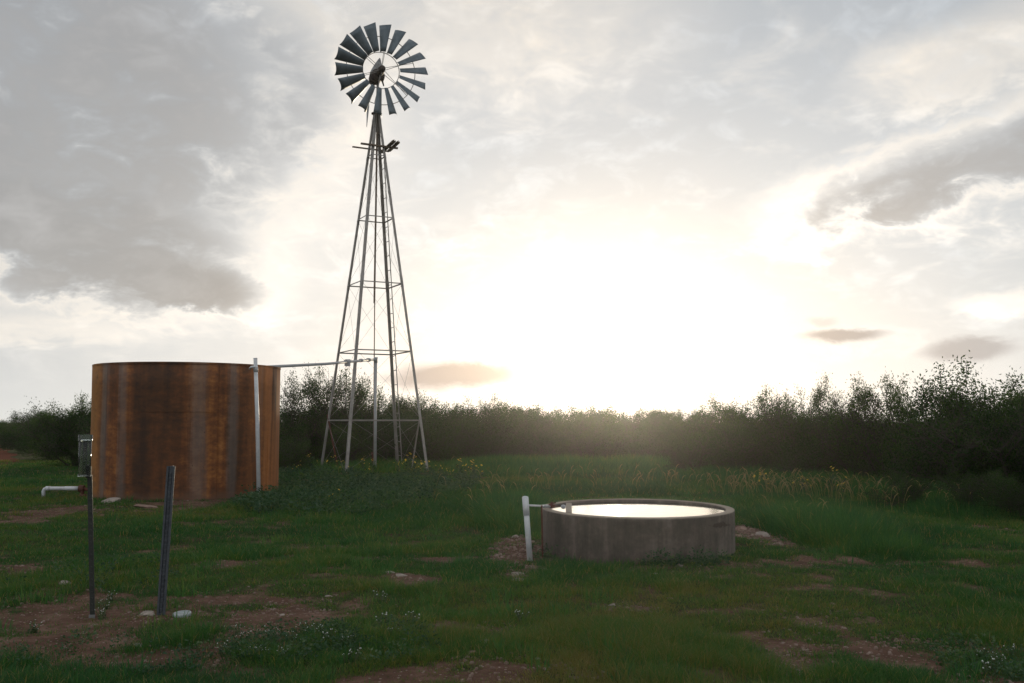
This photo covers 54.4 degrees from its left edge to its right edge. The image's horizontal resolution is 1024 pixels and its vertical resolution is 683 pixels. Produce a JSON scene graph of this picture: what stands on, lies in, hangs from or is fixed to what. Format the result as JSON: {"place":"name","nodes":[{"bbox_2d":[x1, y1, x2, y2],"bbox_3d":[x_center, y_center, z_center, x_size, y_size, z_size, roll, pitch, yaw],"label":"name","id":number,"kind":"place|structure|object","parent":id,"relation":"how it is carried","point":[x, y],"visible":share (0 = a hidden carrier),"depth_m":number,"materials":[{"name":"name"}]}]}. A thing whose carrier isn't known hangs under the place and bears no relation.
{"place":"outdoors","nodes":[
{"label":"outdoors","id":0,"kind":"place"},
{"bbox_2d":[0,448,19,467],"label":"dirt track","id":1,"kind":"structure","parent":0,"point":[5,455],"depth_m":48.44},
{"bbox_2d":[0,423,1023,682],"bbox_3d":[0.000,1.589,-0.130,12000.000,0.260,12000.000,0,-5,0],"label":"ground","id":2,"kind":"structure","parent":0,"point":[62,621],"depth_m":8.99,"materials":[{"name":"red soil"}]},
{"bbox_2d":[0,422,20,449],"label":"mesquite bush","id":3,"kind":"object","parent":2,"relation":"on","point":[3,424],"visible":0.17,"depth_m":61.05,"materials":[{"name":"green plant"}]},
{"bbox_2d":[0,419,20,444],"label":"mesquite bush","id":4,"kind":"object","parent":2,"relation":"on","point":[5,426],"visible":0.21,"depth_m":73.99,"materials":[{"name":"green plant"}]},
{"bbox_2d":[0,407,62,452],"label":"mesquite bush","id":5,"kind":"object","parent":2,"relation":"on","point":[12,445],"visible":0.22,"depth_m":53.63,"materials":[{"name":"green plant"}]},
{"bbox_2d":[28,619,41,633],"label":"white flowered weed","id":6,"kind":"object","parent":2,"relation":"on","point":[33,629],"visible":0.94,"depth_m":8.03,"materials":[{"name":"green plant"}]},
{"bbox_2d":[17,414,65,454],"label":"mesquite bush","id":7,"kind":"object","parent":2,"relation":"on","point":[32,437],"depth_m":51.25,"materials":[{"name":"green plant"}]},
{"bbox_2d":[23,413,63,458],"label":"mesquite bush","id":8,"kind":"object","parent":2,"relation":"on","point":[34,441],"visible":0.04,"depth_m":44.83,"materials":[{"name":"green plant"}]},
{"bbox_2d":[15,405,74,460],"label":"mesquite tree","id":9,"kind":"object","parent":2,"relation":"on","point":[32,427],"visible":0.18,"depth_m":43.74,"materials":[{"name":"green plant"}]},
{"bbox_2d":[0,390,90,466],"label":"mesquite tree","id":10,"kind":"object","parent":2,"relation":"on","point":[69,429],"visible":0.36,"depth_m":37.33,"materials":[{"name":"green plant"}]},
{"bbox_2d":[34,431,63,460],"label":"mesquite bush","id":11,"kind":"object","parent":2,"relation":"on","point":[44,453],"visible":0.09,"depth_m":43.84,"materials":[{"name":"green plant"}]},
{"bbox_2d":[33,409,77,462],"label":"mesquite bush","id":12,"kind":"object","parent":2,"relation":"on","point":[56,442],"visible":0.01,"depth_m":40.36,"materials":[{"name":"green plant"}]},
{"bbox_2d":[31,405,90,467],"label":"mesquite bush","id":13,"kind":"object","parent":2,"relation":"on","point":[50,440],"visible":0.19,"depth_m":37.10,"materials":[{"name":"green plant"}]},
{"bbox_2d":[58,399,90,462],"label":"mesquite bush","id":14,"kind":"object","parent":2,"relation":"on","point":[82,410],"visible":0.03,"depth_m":37.34,"materials":[{"name":"green plant"}]},
{"bbox_2d":[59,415,90,443],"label":"mesquite bush","id":15,"kind":"object","parent":2,"relation":"on","point":[76,432],"depth_m":34.22,"materials":[{"name":"green plant"}]},
{"bbox_2d":[67,417,90,456],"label":"mesquite bush","id":16,"kind":"object","parent":2,"relation":"on","point":[84,432],"visible":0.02,"depth_m":32.59,"materials":[{"name":"green plant"}]},
{"bbox_2d":[87,474,94,617],"bbox_3d":[-3.645,1.820,8.633,0.113,1.321,0.053,0,-5,0],"label":"thin post","id":17,"kind":"object","parent":2,"relation":"on","point":[91,547],"visible":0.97,"depth_m":8.62,"materials":[{"name":"metal"}]},
{"bbox_2d":[77,435,92,477],"bbox_3d":[-3.700,0.996,8.629,0.116,0.376,0.121,0,-5,0],"label":"rain gauge","id":18,"kind":"object","parent":17,"relation":"attached to","point":[84,457],"visible":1,"depth_m":8.59,"materials":[{"name":"clear plastic"}]},
{"bbox_2d":[94,607,105,619],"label":"white flowered weed","id":19,"kind":"object","parent":2,"relation":"on","point":[101,615],"visible":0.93,"depth_m":8.50,"materials":[{"name":"green plant"}]},
{"bbox_2d":[98,599,110,609],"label":"white flowered weed","id":20,"kind":"object","parent":2,"relation":"on","point":[106,606],"visible":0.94,"depth_m":8.89,"materials":[{"name":"green plant"}]},
{"bbox_2d":[101,497,120,502],"bbox_3d":[-8.033,3.203,19.891,0.411,0.125,0.416,-5,4,-15],"label":"stone","id":21,"kind":"object","parent":2,"relation":"on","point":[114,499],"visible":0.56,"depth_m":19.88,"materials":[{"name":"stone"}]},
{"bbox_2d":[134,504,157,507],"bbox_3d":[-7.104,3.210,19.309,0.455,0.089,0.391,9,-10,-20],"label":"stone","id":22,"kind":"object","parent":2,"relation":"on","point":[144,506],"visible":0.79,"depth_m":19.18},
{"bbox_2d":[139,611,153,615],"bbox_3d":[-3.138,2.347,8.590,0.150,0.034,0.123,-4,3,10],"label":"stone","id":23,"kind":"object","parent":2,"relation":"on","point":[145,613],"visible":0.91,"depth_m":8.56,"materials":[{"name":"stone"}]},
{"bbox_2d":[157,466,174,614],"bbox_3d":[-3.005,1.785,8.658,0.072,1.391,0.139,-4,-6,38],"label":"leaning post","id":24,"kind":"object","parent":2,"relation":"on","point":[165,542],"visible":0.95,"depth_m":8.65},
{"bbox_2d":[172,610,190,617],"bbox_3d":[-2.838,2.348,8.562,0.156,0.032,0.156,-3,1,0],"label":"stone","id":25,"kind":"object","parent":2,"relation":"on","point":[181,612],"visible":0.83,"depth_m":8.56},
{"bbox_2d":[90,362,280,500],"bbox_3d":[-7.420,2.029,22.760,4.110,2.893,4.110,0,-5,0],"label":"water tank","id":26,"kind":"object","parent":2,"relation":"on","point":[193,423],"visible":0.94,"depth_m":20.96,"materials":[{"name":"metal"}]},
{"bbox_2d":[42,485,86,496],"bbox_3d":[-9.537,3.281,21.662,1.432,0.312,0.234,0,-5,0],"label":"drain pipe","id":27,"kind":"object","parent":26,"relation":"attached to","point":[81,489],"visible":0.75,"depth_m":21.67,"materials":[{"name":"white plastic"}]},
{"bbox_2d":[249,358,260,492],"bbox_3d":[-5.459,1.869,21.156,0.284,3.049,0.167,3,-5,-29],"label":"standpipe","id":28,"kind":"object","parent":2,"relation":"on","point":[256,394],"visible":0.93,"depth_m":21.15,"materials":[{"name":"white plastic"}]},
{"bbox_2d":[279,403,313,452],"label":"mesquite bush","id":29,"kind":"object","parent":2,"relation":"on","point":[281,409],"visible":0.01,"depth_m":35.50,"materials":[{"name":"green plant"}]},
{"bbox_2d":[279,416,316,461],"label":"mesquite bush","id":30,"kind":"object","parent":2,"relation":"on","point":[302,431],"visible":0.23,"depth_m":33.29,"materials":[{"name":"green plant"}]},
{"bbox_2d":[279,435,318,473],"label":"shrub","id":31,"kind":"object","parent":2,"relation":"on","point":[285,459],"visible":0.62,"depth_m":29.59,"materials":[{"name":"green plant"}]},
{"bbox_2d":[279,362,339,456],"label":"mesquite tree","id":32,"kind":"object","parent":2,"relation":"on","point":[292,405],"visible":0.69,"depth_m":34.35,"materials":[{"name":"green plant"}]},
{"bbox_2d":[282,365,351,461],"bbox_3d":[-7.043,2.606,35.019,2.779,3.970,2.415,-1,-5,11],"label":"mesquite tree","id":33,"kind":"object","parent":2,"relation":"on","point":[325,413],"visible":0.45,"depth_m":34.69,"materials":[{"name":"green plant"}]},
{"bbox_2d":[268,357,377,464],"bbox_3d":[-5.144,1.985,27.303,0.166,3.561,7.124,-1,-5,15],"label":"water pipe","id":34,"kind":"object","parent":2,"relation":"on","point":[346,362],"visible":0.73,"depth_m":30.52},
{"bbox_2d":[289,399,382,459],"bbox_3d":[-6.481,3.394,36.581,3.743,3.016,3.887,4,-6,-37],"label":"mesquite bush","id":35,"kind":"object","parent":2,"relation":"on","point":[321,430],"visible":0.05,"depth_m":35.93,"materials":[{"name":"green plant"}]},
{"bbox_2d":[312,418,372,463],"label":"mesquite bush","id":36,"kind":"object","parent":2,"relation":"on","point":[355,446],"visible":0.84,"depth_m":31.98,"materials":[{"name":"green plant"}]},
{"bbox_2d":[308,366,385,460],"bbox_3d":[-6.085,2.634,34.890,2.757,3.847,2.396,-3,-6,36],"label":"mesquite tree","id":37,"kind":"object","parent":2,"relation":"on","point":[361,395],"visible":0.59,"depth_m":34.47,"materials":[{"name":"green plant"}]},
{"bbox_2d":[342,647,360,663],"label":"white flowered weed","id":38,"kind":"object","parent":2,"relation":"on","point":[350,653],"visible":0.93,"depth_m":6.78,"materials":[{"name":"green plant"}]},
{"bbox_2d":[314,401,408,460],"bbox_3d":[-5.258,3.347,35.441,3.723,2.750,3.585,-2,-5,22],"label":"mesquite bush","id":39,"kind":"object","parent":2,"relation":"on","point":[360,413],"visible":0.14,"depth_m":34.77,"materials":[{"name":"green plant"}]},
{"bbox_2d":[320,22,428,472],"bbox_3d":[-4.778,-2.856,32.208,3.005,14.166,4.915,2,-5,-27],"label":"windmill","id":40,"kind":"object","parent":2,"relation":"on","point":[376,72],"visible":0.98,"depth_m":31.31,"materials":[{"name":"metal"}]},
{"bbox_2d":[353,376,397,453],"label":"mesquite tree","id":41,"kind":"object","parent":2,"relation":"on","point":[365,401],"visible":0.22,"depth_m":36.06,"materials":[{"name":"green plant"}]},
{"bbox_2d":[373,591,387,602],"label":"white flowered weed","id":42,"kind":"object","parent":2,"relation":"on","point":[385,598],"visible":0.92,"depth_m":9.19,"materials":[{"name":"green plant"}]},
{"bbox_2d":[362,389,448,458],"bbox_3d":[-3.956,3.202,36.711,3.446,2.987,3.843,-2,-5,28],"label":"mesquite tree","id":43,"kind":"object","parent":2,"relation":"on","point":[401,404],"visible":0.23,"depth_m":36.73,"materials":[{"name":"green plant"}]},
{"bbox_2d":[352,408,459,463],"bbox_3d":[-3.582,3.367,33.683,3.645,2.440,3.713,1,-5,-12],"label":"mesquite bush","id":44,"kind":"object","parent":2,"relation":"on","point":[389,437],"visible":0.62,"depth_m":33.22,"materials":[{"name":"green plant"}]},
{"bbox_2d":[405,611,419,624],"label":"white flowered weed","id":45,"kind":"object","parent":2,"relation":"on","point":[412,614],"visible":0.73,"depth_m":8.06,"materials":[{"name":"green plant"}]},
{"bbox_2d":[379,395,464,458],"bbox_3d":[-3.928,3.339,37.670,5.490,2.883,3.814,-2,-5,23],"label":"mesquite bush","id":46,"kind":"object","parent":2,"relation":"on","point":[425,400],"visible":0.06,"depth_m":37.54,"materials":[{"name":"green plant"}]},
{"bbox_2d":[387,409,466,462],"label":"mesquite bush","id":47,"kind":"object","parent":2,"relation":"on","point":[427,433],"visible":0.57,"depth_m":33.57,"materials":[{"name":"green plant"}]},
{"bbox_2d":[438,395,486,455],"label":"mesquite tree","id":48,"kind":"object","parent":2,"relation":"on","point":[453,413],"visible":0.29,"depth_m":37.02,"materials":[{"name":"green plant"}]},
{"bbox_2d":[433,415,497,460],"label":"mesquite bush","id":49,"kind":"object","parent":2,"relation":"on","point":[470,445],"visible":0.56,"depth_m":35.34,"materials":[{"name":"green plant"}]},
{"bbox_2d":[467,459,478,478],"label":"yellow wildflower","id":50,"kind":"object","parent":2,"relation":"on","point":[473,471],"visible":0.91,"depth_m":27.22,"materials":[{"name":"green plant"}]},
{"bbox_2d":[428,403,523,456],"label":"mesquite bush","id":51,"kind":"object","parent":2,"relation":"on","point":[479,411],"visible":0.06,"depth_m":37.57,"materials":[{"name":"green plant"}]},
{"bbox_2d":[467,393,515,456],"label":"mesquite tree","id":52,"kind":"object","parent":2,"relation":"on","point":[484,410],"visible":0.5,"depth_m":37.36,"materials":[{"name":"green plant"}]},
{"bbox_2d":[464,409,542,457],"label":"mesquite bush","id":53,"kind":"object","parent":2,"relation":"on","point":[500,443],"visible":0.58,"depth_m":36.52,"materials":[{"name":"green plant"}]},
{"bbox_2d":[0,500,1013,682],"bbox_3d":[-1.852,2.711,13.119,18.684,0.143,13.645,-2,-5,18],"label":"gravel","id":54,"kind":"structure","parent":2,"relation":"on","point":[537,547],"depth_m":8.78,"materials":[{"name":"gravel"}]},
{"bbox_2d":[0,449,1023,682],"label":"grass","id":55,"kind":"structure","parent":2,"relation":"on","point":[685,634],"depth_m":9.98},
{"bbox_2d":[0,463,1023,682],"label":"ground weeds","id":56,"kind":"object","parent":2,"relation":"on","point":[357,482],"visible":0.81,"depth_m":11.98,"materials":[{"name":"green plant"}]},
{"bbox_2d":[467,399,558,455],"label":"mesquite bush","id":57,"kind":"object","parent":2,"relation":"on","point":[509,412],"visible":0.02,"depth_m":42.97,"materials":[{"name":"green plant"}]},
{"bbox_2d":[481,401,562,456],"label":"mesquite bush","id":58,"kind":"object","parent":2,"relation":"on","point":[525,422],"visible":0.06,"depth_m":39.01,"materials":[{"name":"green plant"}]},
{"bbox_2d":[495,401,575,458],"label":"mesquite bush","id":59,"kind":"object","parent":2,"relation":"on","point":[531,439],"visible":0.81,"depth_m":36.21,"materials":[{"name":"green plant"}]},
{"bbox_2d":[541,505,543,556],"bbox_3d":[0.370,2.360,12.199,0.034,0.700,0.022,0,-5,0],"label":"iron stake","id":60,"kind":"object","parent":2,"relation":"on","point":[542,528],"visible":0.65,"depth_m":12.20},
{"bbox_2d":[522,496,565,560],"bbox_3d":[0.399,2.297,12.237,0.231,0.831,0.803,-2,-5,28],"label":"supply pipe","id":61,"kind":"object","parent":2,"relation":"on","point":[526,505],"visible":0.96,"depth_m":11.94,"materials":[{"name":"white plastic"}]},
{"bbox_2d":[540,400,577,455],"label":"mesquite tree","id":62,"kind":"object","parent":2,"relation":"on","point":[554,413],"visible":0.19,"depth_m":38.94,"materials":[{"name":"green plant"}]},
{"bbox_2d":[567,395,606,448],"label":"mesquite tree","id":63,"kind":"object","parent":2,"relation":"on","point":[596,414],"visible":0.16,"depth_m":38.72,"materials":[{"name":"green plant"}]},
{"bbox_2d":[532,404,656,460],"bbox_3d":[2.661,3.379,35.507,4.726,2.483,3.356,-2,-5,20],"label":"mesquite bush","id":64,"kind":"object","parent":2,"relation":"on","point":[580,441],"visible":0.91,"depth_m":35.27,"materials":[{"name":"green plant"}]},
{"bbox_2d":[564,420,625,455],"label":"mesquite bush","id":65,"kind":"object","parent":2,"relation":"on","point":[606,430],"visible":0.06,"depth_m":38.12,"materials":[{"name":"green plant"}]},
{"bbox_2d":[556,404,642,455],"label":"mesquite bush","id":66,"kind":"object","parent":2,"relation":"on","point":[607,410],"visible":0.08,"depth_m":39.25,"materials":[{"name":"green plant"}]},
{"bbox_2d":[560,409,660,456],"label":"mesquite bush","id":67,"kind":"object","parent":2,"relation":"on","point":[622,419],"visible":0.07,"depth_m":39.67,"materials":[{"name":"green plant"}]},
{"bbox_2d":[614,411,658,456],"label":"mesquite bush","id":68,"kind":"object","parent":2,"relation":"on","point":[623,425],"visible":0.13,"depth_m":40.13,"materials":[{"name":"green plant"}]},
{"bbox_2d":[541,498,734,564],"bbox_3d":[1.609,2.446,12.793,2.459,0.652,2.711,0,-5,0],"label":"water trough","id":69,"kind":"object","parent":2,"relation":"on","point":[592,537],"visible":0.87,"depth_m":11.63,"materials":[{"name":"concrete"}]},
{"bbox_2d":[551,502,724,516],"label":"water","id":70,"kind":"structure","parent":69,"relation":"in","point":[638,509],"depth_m":12.77,"materials":[{"name":"grey liquid"}]},
{"bbox_2d":[610,403,697,456],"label":"mesquite bush","id":71,"kind":"object","parent":2,"relation":"on","point":[648,415],"visible":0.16,"depth_m":39.90,"materials":[{"name":"green plant"}]},
{"bbox_2d":[625,412,701,458],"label":"mesquite bush","id":72,"kind":"object","parent":2,"relation":"on","point":[662,430],"visible":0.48,"depth_m":36.33,"materials":[{"name":"green plant"}]},
{"bbox_2d":[643,407,707,456],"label":"mesquite bush","id":73,"kind":"object","parent":2,"relation":"on","point":[670,418],"visible":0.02,"depth_m":40.05,"materials":[{"name":"green plant"}]},
{"bbox_2d":[647,404,705,448],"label":"mesquite tree","id":74,"kind":"object","parent":2,"relation":"on","point":[674,412],"visible":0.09,"depth_m":37.96,"materials":[{"name":"green plant"}]},
{"bbox_2d":[647,426,748,473],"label":"shrub","id":75,"kind":"object","parent":2,"relation":"on","point":[683,457],"visible":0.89,"depth_m":29.59,"materials":[{"name":"green plant"}]},
{"bbox_2d":[670,399,749,455],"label":"mesquite bush","id":76,"kind":"object","parent":2,"relation":"on","point":[704,420],"visible":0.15,"depth_m":36.39,"materials":[{"name":"green plant"}]},
{"bbox_2d":[688,402,750,434],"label":"mesquite bush","id":77,"kind":"object","parent":2,"relation":"on","point":[708,414],"depth_m":39.17,"materials":[{"name":"green plant"}]},
{"bbox_2d":[697,422,773,468],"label":"mesquite bush","id":78,"kind":"object","parent":2,"relation":"on","point":[742,437],"visible":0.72,"depth_m":30.00,"materials":[{"name":"green plant"}]},
{"bbox_2d":[704,410,775,462],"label":"mesquite bush","id":79,"kind":"object","parent":2,"relation":"on","point":[732,425],"visible":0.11,"depth_m":32.33,"materials":[{"name":"green plant"}]},
{"bbox_2d":[693,388,788,455],"bbox_3d":[7.624,3.018,33.363,3.349,2.945,4.716,0,-5,1],"label":"mesquite tree","id":80,"kind":"object","parent":2,"relation":"on","point":[727,414],"visible":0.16,"depth_m":33.28,"materials":[{"name":"green plant"}]},
{"bbox_2d":[724,427,791,470],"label":"mesquite bush","id":81,"kind":"object","parent":2,"relation":"on","point":[764,462],"visible":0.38,"depth_m":30.00,"materials":[{"name":"green plant"}]},
{"bbox_2d":[721,384,799,472],"bbox_3d":[7.605,2.701,30.387,2.115,3.148,1.838,-3,-5,29],"label":"mesquite tree","id":82,"kind":"object","parent":2,"relation":"on","point":[768,415],"visible":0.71,"depth_m":30.10,"materials":[{"name":"green plant"}]},
{"bbox_2d":[755,531,769,536],"bbox_3d":[3.627,2.778,14.295,0.259,0.089,0.175,10,-6,-15],"label":"stone","id":83,"kind":"object","parent":2,"relation":"on","point":[764,534],"visible":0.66,"depth_m":14.25,"materials":[{"name":"stone"}]},
{"bbox_2d":[717,406,827,464],"bbox_3d":[8.614,3.107,31.901,4.430,2.533,3.078,3,-5,-30],"label":"mesquite bush","id":84,"kind":"object","parent":2,"relation":"on","point":[767,424],"visible":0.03,"depth_m":31.92,"materials":[{"name":"green plant"}]},
{"bbox_2d":[735,409,814,459],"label":"mesquite bush","id":85,"kind":"object","parent":2,"relation":"on","point":[770,416],"visible":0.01,"depth_m":32.16,"materials":[{"name":"green plant"}]},
{"bbox_2d":[766,384,816,472],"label":"mesquite tree","id":86,"kind":"object","parent":2,"relation":"on","point":[787,413],"visible":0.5,"depth_m":29.21,"materials":[{"name":"green plant"}]},
{"bbox_2d":[762,413,878,472],"bbox_3d":[9.280,3.054,28.958,3.667,2.189,3.288,-5,-7,45],"label":"mesquite bush","id":87,"kind":"object","parent":2,"relation":"on","point":[794,436],"visible":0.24,"depth_m":28.85,"materials":[{"name":"green plant"}]},
{"bbox_2d":[783,401,861,445],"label":"mesquite bush","id":88,"kind":"object","parent":2,"relation":"on","point":[812,413],"visible":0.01,"depth_m":32.02,"materials":[{"name":"green plant"}]},
{"bbox_2d":[801,372,848,472],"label":"mesquite tree","id":89,"kind":"object","parent":2,"relation":"on","point":[818,397],"visible":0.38,"depth_m":27.48,"materials":[{"name":"green plant"}]},
{"bbox_2d":[821,466,846,492],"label":"yellow wildflower","id":90,"kind":"object","parent":2,"relation":"on","point":[831,484],"visible":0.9,"depth_m":22.73,"materials":[{"name":"green plant"}]},
{"bbox_2d":[806,371,888,475],"bbox_3d":[8.761,2.285,25.713,2.361,3.089,1.865,-2,-5,23],"label":"mesquite tree","id":91,"kind":"object","parent":2,"relation":"on","point":[841,443],"visible":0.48,"depth_m":25.68,"materials":[{"name":"green plant"}]},
{"bbox_2d":[813,413,908,473],"bbox_3d":[9.515,2.916,26.809,3.097,2.471,3.040,3,-5,-29],"label":"mesquite bush","id":92,"kind":"object","parent":2,"relation":"on","point":[843,458],"visible":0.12,"depth_m":26.41,"materials":[{"name":"green plant"}]},
{"bbox_2d":[828,366,915,477],"bbox_3d":[9.094,2.205,24.780,1.996,3.125,2.258,4,-6,-37],"label":"mesquite tree","id":93,"kind":"object","parent":2,"relation":"on","point":[872,425],"visible":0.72,"depth_m":24.69,"materials":[{"name":"green plant"}]},
{"bbox_2d":[864,470,940,507],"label":"shrub","id":94,"kind":"object","parent":2,"relation":"on","point":[914,491],"visible":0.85,"depth_m":19.05,"materials":[{"name":"green plant"}]},
{"bbox_2d":[872,382,989,485],"bbox_3d":[9.690,2.314,22.722,2.832,2.997,2.727,4,-6,-42],"label":"mesquite tree","id":95,"kind":"object","parent":2,"relation":"on","point":[893,448],"visible":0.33,"depth_m":22.76,"materials":[{"name":"green plant"}]},
{"bbox_2d":[869,350,1023,488],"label":"mesquite tree","id":96,"kind":"object","parent":2,"relation":"on","point":[943,434],"visible":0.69,"depth_m":21.14,"materials":[{"name":"green plant"}]},
{"bbox_2d":[898,374,1023,485],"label":"mesquite tree","id":97,"kind":"object","parent":2,"relation":"on","point":[1019,450],"visible":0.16,"depth_m":21.23,"materials":[{"name":"green plant"}]},
{"bbox_2d":[925,466,1013,510],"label":"shrub","id":98,"kind":"object","parent":2,"relation":"on","point":[967,495],"visible":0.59,"depth_m":18.05,"materials":[{"name":"green plant"}]},
{"bbox_2d":[939,377,1023,487],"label":"mesquite tree","id":99,"kind":"object","parent":2,"relation":"on","point":[1005,421],"visible":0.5,"depth_m":20.27,"materials":[{"name":"green plant"}]},
{"bbox_2d":[957,398,1023,488],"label":"mesquite bush","id":100,"kind":"object","parent":2,"relation":"on","point":[1019,469],"visible":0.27,"depth_m":20.52,"materials":[{"name":"green plant"}]},
{"bbox_2d":[982,658,998,674],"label":"white flowered weed","id":101,"kind":"object","parent":2,"relation":"on","point":[991,668],"visible":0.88,"depth_m":6.65,"materials":[{"name":"green plant"}]},
{"bbox_2d":[972,415,1023,484],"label":"mesquite bush","id":102,"kind":"object","parent":2,"relation":"on","point":[998,468],"visible":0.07,"depth_m":20.92,"materials":[{"name":"green plant"}]},
{"bbox_2d":[976,470,1023,520],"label":"shrub","id":103,"kind":"object","parent":2,"relation":"on","point":[1011,497],"visible":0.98,"depth_m":17.09,"materials":[{"name":"green plant"}]},
{"bbox_2d":[0,450,1023,682],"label":"tall grass","id":104,"kind":"structure","parent":0,"point":[889,542],"depth_m":14.85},
{"bbox_2d":[0,0,1023,422],"label":"sky","id":105,"kind":"structure","parent":0,"point":[627,203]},
{"bbox_2d":[307,453,1016,512],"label":"seed grass","id":106,"kind":"structure","parent":0,"point":[807,487],"depth_m":22.65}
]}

